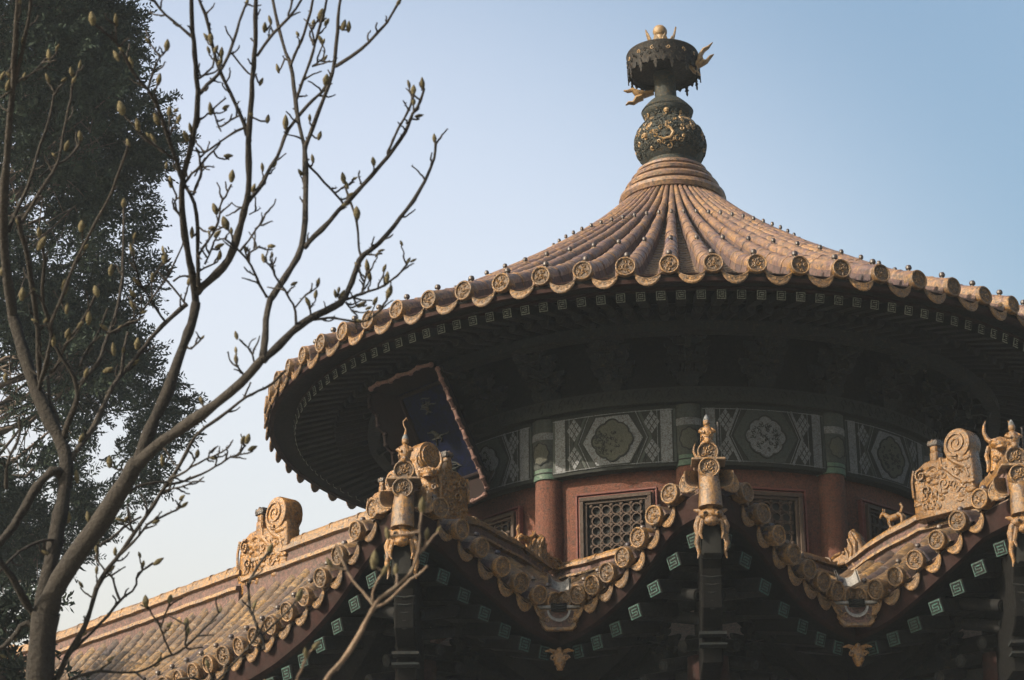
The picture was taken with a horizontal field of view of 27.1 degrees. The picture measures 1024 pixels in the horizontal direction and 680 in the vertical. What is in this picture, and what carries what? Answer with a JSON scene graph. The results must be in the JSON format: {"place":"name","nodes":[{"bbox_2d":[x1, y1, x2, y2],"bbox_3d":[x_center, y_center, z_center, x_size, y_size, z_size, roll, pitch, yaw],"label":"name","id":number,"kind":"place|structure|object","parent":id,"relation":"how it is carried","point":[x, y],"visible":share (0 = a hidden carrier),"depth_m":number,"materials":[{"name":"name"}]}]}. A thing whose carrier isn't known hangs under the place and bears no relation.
{"place":"outdoors","nodes":[
{"label":"outdoors","id":0,"kind":"place"},
{"bbox_2d":[0,0,1023,645],"label":"sky","id":1,"kind":"structure","parent":0,"point":[890,132],"materials":[{"name":"blue"}]},
{"label":"ground","id":2,"kind":"structure","parent":0,"visible":0},
{"bbox_2d":[0,576,89,679],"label":"evergreen bush","id":3,"kind":"object","parent":2,"relation":"on","point":[15,667],"visible":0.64,"depth_m":18.68,"materials":[{"name":"green plant"}]},
{"bbox_2d":[0,0,210,608],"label":"cypress tree","id":4,"kind":"object","parent":2,"relation":"on","point":[104,84],"visible":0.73,"depth_m":26.31,"materials":[{"name":"green plant"}]},
{"bbox_2d":[0,0,447,679],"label":"magnolia tree","id":5,"kind":"object","parent":2,"relation":"on","point":[56,578],"visible":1,"depth_m":6.81,"materials":[{"name":"brown plant"}]},
{"bbox_2d":[296,497,440,679],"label":"young magnolia","id":6,"kind":"object","parent":2,"relation":"on","point":[374,560],"visible":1,"depth_m":4.90,"materials":[{"name":"brown plant"}]},
{"bbox_2d":[7,25,1023,679],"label":"pavilion","id":7,"kind":"structure","parent":2,"relation":"on","point":[715,433],"depth_m":17.80,"materials":[{"name":"tile"}]},
{"bbox_2d":[367,362,493,503],"bbox_3d":[-0.704,0.890,18.599,0.840,1.158,1.020,18,-28,-39],"label":"name plaque","id":8,"kind":"object","parent":7,"relation":"hanging from","point":[422,399],"visible":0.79,"depth_m":18.66,"materials":[{"name":"blue wood"}]}
]}

